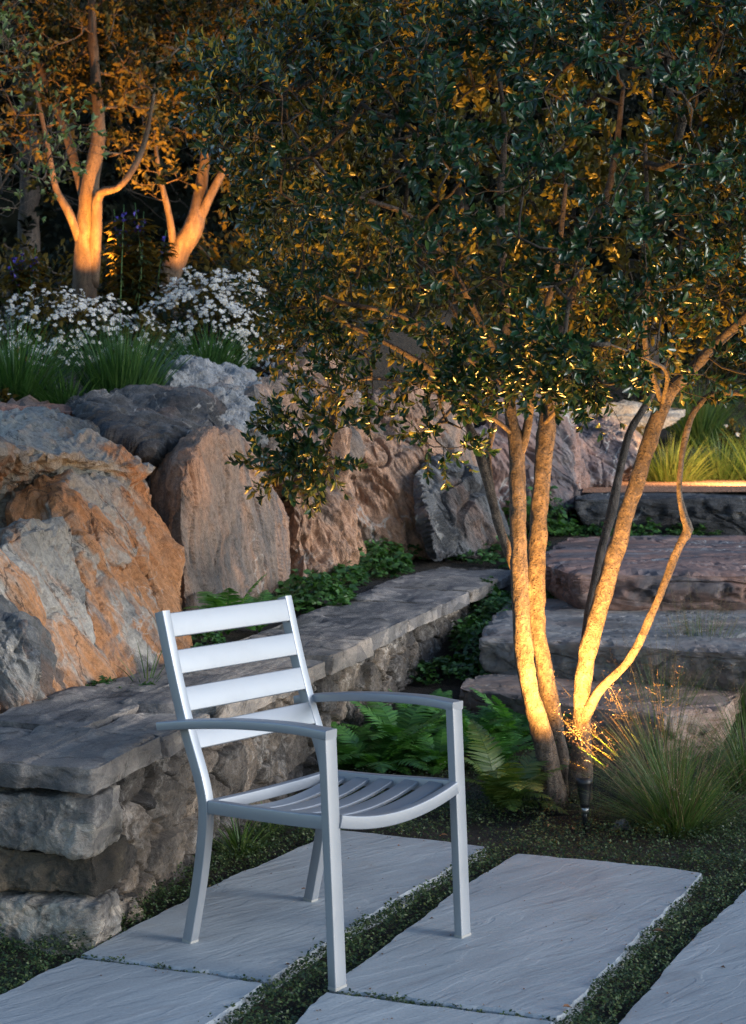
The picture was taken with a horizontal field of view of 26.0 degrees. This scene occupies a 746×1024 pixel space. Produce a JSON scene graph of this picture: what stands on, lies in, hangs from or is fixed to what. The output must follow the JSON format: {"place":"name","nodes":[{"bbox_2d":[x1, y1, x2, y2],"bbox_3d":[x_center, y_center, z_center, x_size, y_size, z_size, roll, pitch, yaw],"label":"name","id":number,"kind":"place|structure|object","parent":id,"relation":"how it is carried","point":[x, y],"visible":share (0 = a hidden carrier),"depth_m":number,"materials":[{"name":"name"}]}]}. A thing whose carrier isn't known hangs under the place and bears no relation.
{"place":"outdoors","nodes":[
{"label":"outdoors","id":0,"kind":"place"},
{"bbox_2d":[0,0,109,221],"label":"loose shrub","id":1,"kind":"object","parent":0,"point":[35,85],"visible":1,"depth_m":9.44,"materials":[{"name":"green plant"}]},
{"bbox_2d":[0,280,745,1023],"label":"ground","id":2,"kind":"structure","parent":0,"point":[402,340],"depth_m":5.85,"materials":[{"name":"green plant"}]},
{"bbox_2d":[0,384,19,402],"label":"daisy bush","id":3,"kind":"object","parent":2,"relation":"on","point":[3,394],"visible":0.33,"depth_m":8.95,"materials":[{"name":"green plant"}]},
{"bbox_2d":[0,248,47,331],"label":"monkshood","id":4,"kind":"object","parent":2,"relation":"on","point":[17,271],"visible":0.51,"depth_m":11.62,"materials":[{"name":"green plant"}]},
{"bbox_2d":[0,395,74,416],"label":"boulder","id":5,"kind":"object","parent":2,"relation":"on","point":[20,404],"visible":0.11,"depth_m":8.75,"materials":[{"name":"grey stone"}]},
{"bbox_2d":[0,302,116,401],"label":"grass clump","id":6,"kind":"object","parent":2,"relation":"on","point":[13,368],"visible":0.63,"depth_m":9.11,"materials":[{"name":"green plant"}]},
{"bbox_2d":[0,233,129,311],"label":"shrub","id":7,"kind":"object","parent":2,"relation":"on","point":[50,282],"visible":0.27,"depth_m":13.23,"materials":[{"name":"green plant"}]},
{"bbox_2d":[9,361,126,403],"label":"grass clump","id":8,"kind":"object","parent":2,"relation":"on","point":[60,397],"visible":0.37,"depth_m":9.03,"materials":[{"name":"green plant"}]},
{"bbox_2d":[0,284,145,372],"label":"daisy bush","id":9,"kind":"object","parent":2,"relation":"on","point":[87,315],"visible":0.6,"depth_m":10.73,"materials":[{"name":"white plant"}]},
{"bbox_2d":[0,406,192,691],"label":"boulder","id":10,"kind":"object","parent":2,"relation":"on","point":[92,558],"visible":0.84,"depth_m":6.38,"materials":[{"name":"stone"}]},
{"bbox_2d":[0,594,66,713],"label":"boulder","id":11,"kind":"object","parent":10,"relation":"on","point":[29,670],"visible":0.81,"depth_m":5.39,"materials":[{"name":"stone"}]},
{"bbox_2d":[85,675,154,687],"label":"leafy plant","id":12,"kind":"object","parent":2,"relation":"on","point":[94,682],"visible":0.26,"depth_m":5.81,"materials":[{"name":"green plant"}]},
{"bbox_2d":[43,313,207,392],"bbox_3d":[-1.464,-0.888,9.358,1.052,0.563,1.026,0,3,0],"label":"grass clump","id":13,"kind":"object","parent":2,"relation":"on","point":[124,371],"visible":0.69,"depth_m":9.22,"materials":[{"name":"green plant"}]},
{"bbox_2d":[0,0,258,323],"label":"tree","id":14,"kind":"object","parent":2,"relation":"on","point":[86,227],"visible":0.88,"depth_m":12.44,"materials":[{"name":"brown plant"}]},
{"bbox_2d":[49,222,209,310],"bbox_3d":[-2.005,-2.034,13.512,1.512,0.799,1.112,0,3,0],"label":"shrub","id":15,"kind":"object","parent":2,"relation":"on","point":[104,265],"visible":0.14,"depth_m":13.39,"materials":[{"name":"green plant"}]},
{"bbox_2d":[119,897,143,923],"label":"pebble","id":16,"kind":"object","parent":2,"relation":"on","point":[126,905],"visible":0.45,"depth_m":4.70,"materials":[{"name":"stone"}]},
{"bbox_2d":[0,958,264,1023],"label":"paving slab","id":17,"kind":"structure","parent":2,"relation":"on","point":[78,991],"depth_m":4.03,"materials":[{"name":"stone"}]},
{"bbox_2d":[103,205,161,332],"bbox_3d":[-1.781,-1.780,11.902,0.448,0.996,0.387,0,3,0],"label":"monkshood","id":18,"kind":"object","parent":2,"relation":"on","point":[142,276],"visible":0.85,"depth_m":11.90,"materials":[{"name":"green plant"}]},
{"bbox_2d":[0,0,266,286],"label":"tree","id":19,"kind":"object","parent":2,"relation":"on","point":[29,228],"visible":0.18,"depth_m":16.25,"materials":[{"name":"green plant"}]},
{"bbox_2d":[104,309,176,367],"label":"daisy bush","id":20,"kind":"object","parent":2,"relation":"on","point":[144,319],"visible":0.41,"depth_m":10.65,"materials":[{"name":"white plant"}]},
{"bbox_2d":[109,643,179,681],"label":"grass clump","id":21,"kind":"object","parent":2,"relation":"on","point":[147,666],"visible":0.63,"depth_m":5.93,"materials":[{"name":"green plant"}]},
{"bbox_2d":[110,230,179,323],"bbox_3d":[-1.721,-1.720,12.100,0.551,0.790,0.351,-1,3,-24],"label":"monkshood","id":22,"kind":"object","parent":2,"relation":"on","point":[162,256],"visible":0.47,"depth_m":12.08,"materials":[{"name":"green plant"}]},
{"bbox_2d":[131,316,276,368],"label":"grass clump","id":23,"kind":"object","parent":2,"relation":"on","point":[211,353],"visible":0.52,"depth_m":10.41,"materials":[{"name":"green plant"}]},
{"bbox_2d":[190,630,225,647],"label":"leafy plant","id":24,"kind":"object","parent":2,"relation":"on","point":[215,637],"visible":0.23,"depth_m":7.02,"materials":[{"name":"green plant"}]},
{"bbox_2d":[133,266,284,376],"bbox_3d":[-1.091,-1.202,11.148,1.149,0.986,0.986,0,3,0],"label":"daisy bush","id":25,"kind":"object","parent":2,"relation":"on","point":[218,311],"visible":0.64,"depth_m":11.00,"materials":[{"name":"white plant"}]},
{"bbox_2d":[103,0,318,313],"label":"tree","id":26,"kind":"object","parent":2,"relation":"on","point":[185,239],"visible":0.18,"depth_m":13.04,"materials":[{"name":"green plant"}]},
{"bbox_2d":[145,424,290,610],"bbox_3d":[-0.910,0.095,8.824,0.902,1.153,2.362,0,3,0],"label":"boulder","id":27,"kind":"object","parent":2,"relation":"on","point":[224,532],"visible":0.6,"depth_m":8.01,"materials":[{"name":"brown stone"}]},
{"bbox_2d":[64,384,227,466],"bbox_3d":[-1.254,-0.466,8.672,0.944,0.463,1.565,0,3,0],"label":"boulder","id":28,"kind":"object","parent":27,"relation":"on","point":[152,424],"visible":0.81,"depth_m":8.32,"materials":[{"name":"stone"}]},
{"bbox_2d":[156,354,268,447],"bbox_3d":[-0.992,-0.577,9.734,0.887,0.759,1.632,0,3,0],"label":"boulder","id":29,"kind":"object","parent":27,"relation":"on","point":[227,383],"visible":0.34,"depth_m":9.47,"materials":[{"name":"grey stone"}]},
{"bbox_2d":[183,574,265,634],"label":"fern","id":30,"kind":"object","parent":2,"relation":"on","point":[212,600],"visible":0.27,"depth_m":7.35,"materials":[{"name":"green plant"}]},
{"bbox_2d":[178,199,297,301],"bbox_3d":[-1.166,-2.175,13.665,1.346,1.011,1.316,0,3,0],"label":"shrub","id":31,"kind":"object","parent":2,"relation":"on","point":[223,225],"visible":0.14,"depth_m":13.58,"materials":[{"name":"green plant"}]},
{"bbox_2d":[212,815,290,867],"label":"grass clump","id":32,"kind":"object","parent":2,"relation":"on","point":[233,838],"visible":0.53,"depth_m":5.45,"materials":[{"name":"green plant"}]},
{"bbox_2d":[0,567,510,955],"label":"stone wall","id":33,"kind":"structure","parent":2,"relation":"on","point":[98,808],"depth_m":5.06,"materials":[{"name":"grey stone"}]},
{"bbox_2d":[77,0,455,290],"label":"tree","id":34,"kind":"object","parent":2,"relation":"on","point":[184,166],"visible":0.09,"depth_m":16.55,"materials":[{"name":"green plant"}]},
{"bbox_2d":[240,802,297,838],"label":"grass clump","id":35,"kind":"object","parent":2,"relation":"on","point":[273,824],"visible":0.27,"depth_m":5.76,"materials":[{"name":"green plant"}]},
{"bbox_2d":[240,590,305,632],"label":"fern","id":36,"kind":"object","parent":2,"relation":"on","point":[250,600],"visible":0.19,"depth_m":7.67,"materials":[{"name":"green plant"}]},
{"bbox_2d":[189,213,377,331],"bbox_3d":[-0.670,-1.801,12.166,1.520,0.968,1.291,0,3,0],"label":"shrub","id":37,"kind":"object","parent":2,"relation":"on","point":[227,257],"visible":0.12,"depth_m":12.02,"materials":[{"name":"green plant"}]},
{"bbox_2d":[81,830,485,991],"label":"paving slab","id":38,"kind":"structure","parent":2,"relation":"on","point":[263,921],"depth_m":4.73,"materials":[{"name":"stone"}]},
{"bbox_2d":[155,595,470,991],"bbox_3d":[-0.174,0.730,4.484,0.685,0.916,0.606,3,4,39],"label":"armchair","id":39,"kind":"object","parent":38,"relation":"on","point":[327,814],"visible":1,"depth_m":4.48,"materials":[{"name":"metal"}]},
{"bbox_2d":[244,342,365,501],"bbox_3d":[-0.373,-0.581,10.422,0.696,1.078,2.130,0,3,7],"label":"boulder","id":40,"kind":"object","parent":2,"relation":"on","point":[357,445],"visible":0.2,"depth_m":10.06,"materials":[{"name":"grey stone"}]},
{"bbox_2d":[268,569,358,614],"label":"leafy plant","id":41,"kind":"object","parent":2,"relation":"on","point":[313,590],"visible":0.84,"depth_m":8.43,"materials":[{"name":"green plant"}]},
{"bbox_2d":[282,409,365,586],"bbox_3d":[-0.337,-0.032,10.271,0.592,1.256,1.318,0,3,0],"label":"boulder","id":42,"kind":"object","parent":2,"relation":"on","point":[328,537],"visible":0.49,"depth_m":9.87,"materials":[{"name":"brown stone"}]},
{"bbox_2d":[312,560,371,586],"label":"leafy plant","id":43,"kind":"object","parent":2,"relation":"on","point":[356,572],"visible":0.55,"depth_m":9.69,"materials":[{"name":"green plant"}]},
{"bbox_2d":[336,723,393,769],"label":"fern","id":44,"kind":"object","parent":2,"relation":"on","point":[351,748],"visible":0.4,"depth_m":6.68,"materials":[{"name":"green plant"}]},
{"bbox_2d":[0,703,745,1023],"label":"ground cover","id":45,"kind":"object","parent":2,"relation":"on","point":[666,921],"visible":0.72,"depth_m":4.89,"materials":[{"name":"green plant"}]},
{"bbox_2d":[0,0,745,379],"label":"hedge","id":46,"kind":"object","parent":2,"relation":"on","point":[58,230],"visible":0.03,"depth_m":22.75,"materials":[{"name":"green plant"}]},
{"bbox_2d":[331,721,435,775],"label":"fern","id":47,"kind":"object","parent":2,"relation":"on","point":[384,762],"visible":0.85,"depth_m":6.64,"materials":[{"name":"green plant"}]},
{"bbox_2d":[357,538,415,580],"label":"leafy plant","id":48,"kind":"object","parent":2,"relation":"on","point":[399,560],"visible":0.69,"depth_m":10.28,"materials":[{"name":"green plant"}]},
{"bbox_2d":[340,701,446,758],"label":"fern","id":49,"kind":"object","parent":2,"relation":"on","point":[392,721],"visible":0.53,"depth_m":6.97,"materials":[{"name":"green plant"}]},
{"bbox_2d":[351,382,477,559],"bbox_3d":[0.292,-0.256,11.558,1.053,1.416,1.811,0,3,0],"label":"boulder","id":50,"kind":"object","parent":2,"relation":"on","point":[383,488],"visible":0.46,"depth_m":10.85,"materials":[{"name":"grey stone"}]},
{"bbox_2d":[407,544,426,560],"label":"leafy plant","id":51,"kind":"object","parent":2,"relation":"on","point":[415,547],"visible":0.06,"depth_m":10.83,"materials":[{"name":"green plant"}]},
{"bbox_2d":[296,993,553,1023],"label":"paving slab","id":52,"kind":"structure","parent":2,"relation":"on","point":[340,1009],"depth_m":3.91,"materials":[{"name":"stone"}]},
{"bbox_2d":[387,688,466,728],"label":"fern","id":53,"kind":"object","parent":2,"relation":"on","point":[438,692],"visible":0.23,"depth_m":7.34,"materials":[{"name":"green plant"}]},
{"bbox_2d":[393,728,479,774],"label":"fern","id":54,"kind":"object","parent":2,"relation":"on","point":[434,755],"visible":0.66,"depth_m":6.71,"materials":[{"name":"green plant"}]},
{"bbox_2d":[326,196,551,308],"bbox_3d":[0.541,-2.163,13.703,2.313,1.001,1.391,0,3,0],"label":"shrub","id":55,"kind":"object","parent":2,"relation":"on","point":[414,265],"visible":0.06,"depth_m":13.58,"materials":[{"name":"green plant"}]},
{"bbox_2d":[409,651,490,684],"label":"leafy plant","id":56,"kind":"object","parent":2,"relation":"on","point":[439,662],"visible":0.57,"depth_m":8.06,"materials":[{"name":"green plant"}]},
{"bbox_2d":[158,0,745,810],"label":"multi stem tree","id":57,"kind":"object","parent":2,"relation":"on","point":[342,44],"visible":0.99,"depth_m":5.57,"materials":[{"name":"green plant"}]},
{"bbox_2d":[437,650,484,675],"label":"leafy plant","id":58,"kind":"object","parent":2,"relation":"on","point":[469,657],"visible":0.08,"depth_m":8.20,"materials":[{"name":"green plant"}]},
{"bbox_2d":[413,454,509,560],"bbox_3d":[0.665,-0.004,11.091,0.520,0.808,1.087,1,3,21],"label":"boulder","id":59,"kind":"object","parent":2,"relation":"on","point":[455,520],"visible":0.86,"depth_m":10.82,"materials":[{"name":"stone"}]},
{"bbox_2d":[445,613,489,666],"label":"leafy plant","id":60,"kind":"object","parent":2,"relation":"on","point":[466,627],"visible":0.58,"depth_m":8.56,"materials":[{"name":"green plant"}]},
{"bbox_2d":[420,707,525,749],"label":"fern","id":61,"kind":"object","parent":2,"relation":"on","point":[492,726],"visible":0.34,"depth_m":7.08,"materials":[{"name":"green plant"}]},
{"bbox_2d":[291,0,663,286],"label":"tree","id":62,"kind":"object","parent":2,"relation":"on","point":[610,108],"visible":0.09,"depth_m":17.54,"materials":[{"name":"green plant"}]},
{"bbox_2d":[468,576,511,620],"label":"leafy plant","id":63,"kind":"object","parent":2,"relation":"on","point":[489,603],"visible":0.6,"depth_m":9.23,"materials":[{"name":"green plant"}]},
{"bbox_2d":[463,718,533,765],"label":"fern","id":64,"kind":"object","parent":2,"relation":"on","point":[507,751],"visible":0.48,"depth_m":6.74,"materials":[{"name":"green plant"}]},
{"bbox_2d":[448,528,551,568],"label":"leafy plant","id":65,"kind":"object","parent":2,"relation":"on","point":[492,556],"visible":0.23,"depth_m":10.79,"materials":[{"name":"green plant"}]},
{"bbox_2d":[327,854,702,1023],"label":"paving slab","id":66,"kind":"structure","parent":2,"relation":"on","point":[507,950],"depth_m":4.48,"materials":[{"name":"stone"}]},
{"bbox_2d":[464,720,568,814],"bbox_3d":[0.530,0.973,6.028,0.442,0.328,0.578,0,3,0],"label":"fern","id":67,"kind":"object","parent":2,"relation":"on","point":[504,785],"visible":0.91,"depth_m":6.03,"materials":[{"name":"green plant"}]},
{"bbox_2d":[470,687,572,742],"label":"fern","id":68,"kind":"object","parent":2,"relation":"on","point":[518,731],"visible":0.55,"depth_m":7.12,"materials":[{"name":"green plant"}]},
{"bbox_2d":[475,390,589,530],"bbox_3d":[1.236,-0.405,12.783,0.876,1.156,1.936,1,3,15],"label":"boulder","id":69,"kind":"object","parent":2,"relation":"on","point":[570,477],"visible":0.4,"depth_m":12.47,"materials":[{"name":"grey stone"}]},
{"bbox_2d":[508,586,556,598],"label":"leafy plant","id":70,"kind":"object","parent":2,"relation":"on","point":[547,595],"visible":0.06,"depth_m":9.65,"materials":[{"name":"green plant"}]},
{"bbox_2d":[501,485,577,536],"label":"leafy plant","id":71,"kind":"object","parent":2,"relation":"on","point":[562,525],"visible":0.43,"depth_m":11.97,"materials":[{"name":"green plant"}]},
{"bbox_2d":[575,778,592,834],"bbox_3d":[0.753,1.064,5.768,0.061,0.240,0.067,0,3,0],"label":"garden spotlight","id":72,"kind":"object","parent":2,"relation":"on","point":[584,785],"visible":0.95,"depth_m":5.74,"materials":[{"name":"black metal"}]},
{"bbox_2d":[459,674,739,759],"bbox_3d":[1.020,0.964,7.429,1.292,0.306,0.986,1,3,16],"label":"stone step","id":73,"kind":"object","parent":2,"relation":"on","point":[505,689],"visible":0.41,"depth_m":7.21,"materials":[{"name":"stone"}]},
{"bbox_2d":[572,414,642,486],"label":"boulder","id":74,"kind":"object","parent":2,"relation":"on","point":[600,458],"visible":0.56,"depth_m":13.63,"materials":[{"name":"grey stone"}]},
{"bbox_2d":[470,1,745,404],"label":"tree","id":75,"kind":"object","parent":2,"relation":"on","point":[647,73],"visible":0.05,"depth_m":18.30,"materials":[{"name":"green plant"}]},
{"bbox_2d":[479,599,745,710],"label":"stone step","id":76,"kind":"object","parent":2,"relation":"on","point":[564,622],"visible":0.62,"depth_m":7.78,"materials":[{"name":"stone"}]},
{"bbox_2d":[614,818,628,829],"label":"pebble","id":77,"kind":"object","parent":2,"relation":"on","point":[620,822],"visible":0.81,"depth_m":5.75,"materials":[{"name":"grey stone"}]},
{"bbox_2d":[569,400,684,433],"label":"stone block","id":78,"kind":"structure","parent":2,"relation":"on","point":[625,411],"depth_m":16.08,"materials":[{"name":"beige stone"}]},
{"bbox_2d":[548,517,723,536],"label":"leafy plant","id":79,"kind":"object","parent":2,"relation":"on","point":[594,529],"visible":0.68,"depth_m":12.01,"materials":[{"name":"green plant"}]},
{"bbox_2d":[531,662,745,845],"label":"grass clump","id":80,"kind":"object","parent":2,"relation":"on","point":[674,800],"visible":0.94,"depth_m":5.75,"materials":[{"name":"plant"}]},
{"bbox_2d":[545,534,745,610],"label":"stone step","id":81,"kind":"object","parent":2,"relation":"on","point":[707,564],"visible":0.78,"depth_m":9.13,"materials":[{"name":"grey stone"}]},
{"bbox_2d":[546,653,745,806],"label":"grass clump","id":82,"kind":"object","parent":2,"relation":"on","point":[652,740],"visible":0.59,"depth_m":6.26,"materials":[{"name":"plant"}]},
{"bbox_2d":[574,489,745,535],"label":"stone step","id":83,"kind":"object","parent":2,"relation":"on","point":[725,512],"visible":0.67,"depth_m":12.07,"materials":[{"name":"stone"}]},
{"bbox_2d":[578,313,745,415],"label":"shrub","id":84,"kind":"object","parent":2,"relation":"on","point":[702,372],"visible":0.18,"depth_m":18.88,"materials":[{"name":"green plant"}]},
{"bbox_2d":[596,617,728,707],"bbox_3d":[1.286,0.747,7.278,0.691,0.572,0.654,0,3,0],"label":"grass clump","id":85,"kind":"object","parent":2,"relation":"on","point":[663,688],"visible":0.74,"depth_m":7.26,"materials":[{"name":"plant"}]},
{"bbox_2d":[619,890,745,1023],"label":"paving slab","id":86,"kind":"structure","parent":2,"relation":"on","point":[697,982],"depth_m":4.13,"materials":[{"name":"stone"}]},
{"bbox_2d":[22,836,742,1023],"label":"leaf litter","id":87,"kind":"object","parent":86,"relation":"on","point":[425,964],"visible":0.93,"depth_m":4.34,"materials":[{"name":"brown plant"}]},
{"bbox_2d":[638,431,736,481],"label":"grass clump","id":88,"kind":"object","parent":2,"relation":"on","point":[667,471],"visible":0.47,"depth_m":14.43,"materials":[{"name":"green plant"}]},
{"bbox_2d":[631,574,745,642],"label":"grass clump","id":89,"kind":"object","parent":2,"relation":"on","point":[704,621],"visible":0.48,"depth_m":8.01,"materials":[{"name":"plant"}]},
{"bbox_2d":[633,657,745,794],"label":"grass clump","id":90,"kind":"object","parent":2,"relation":"on","point":[741,750],"visible":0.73,"depth_m":6.47,"materials":[{"name":"plant"}]},
{"bbox_2d":[642,42,744,284],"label":"tree","id":91,"kind":"object","parent":2,"relation":"on","point":[720,199],"visible":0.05,"depth_m":20.65,"materials":[{"name":"green plant"}]},
{"bbox_2d":[646,372,745,445],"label":"grass clump","id":92,"kind":"object","parent":2,"relation":"on","point":[703,421],"visible":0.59,"depth_m":16.82,"materials":[{"name":"green plant"}]},
{"bbox_2d":[660,428,745,480],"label":"grass clump","id":93,"kind":"object","parent":2,"relation":"on","point":[716,477],"visible":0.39,"depth_m":14.82,"materials":[{"name":"green plant"}]},
{"bbox_2d":[665,646,745,726],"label":"grass clump","id":94,"kind":"object","parent":2,"relation":"on","point":[742,711],"visible":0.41,"depth_m":7.43,"materials":[{"name":"plant"}]},
{"bbox_2d":[686,412,745,480],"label":"grass clump","id":95,"kind":"object","parent":2,"relation":"on","point":[742,464],"visible":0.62,"depth_m":14.72,"materials":[{"name":"green plant"}]},
{"bbox_2d":[714,418,745,475],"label":"daisy bush","id":96,"kind":"object","parent":2,"relation":"on","point":[735,434],"visible":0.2,"depth_m":15.56,"materials":[{"name":"green plant"}]},
{"bbox_2d":[582,476,745,492],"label":"gravel path","id":97,"kind":"structure","parent":0,"point":[718,486],"depth_m":13.29,"materials":[{"name":"beige gravel"}]}
]}

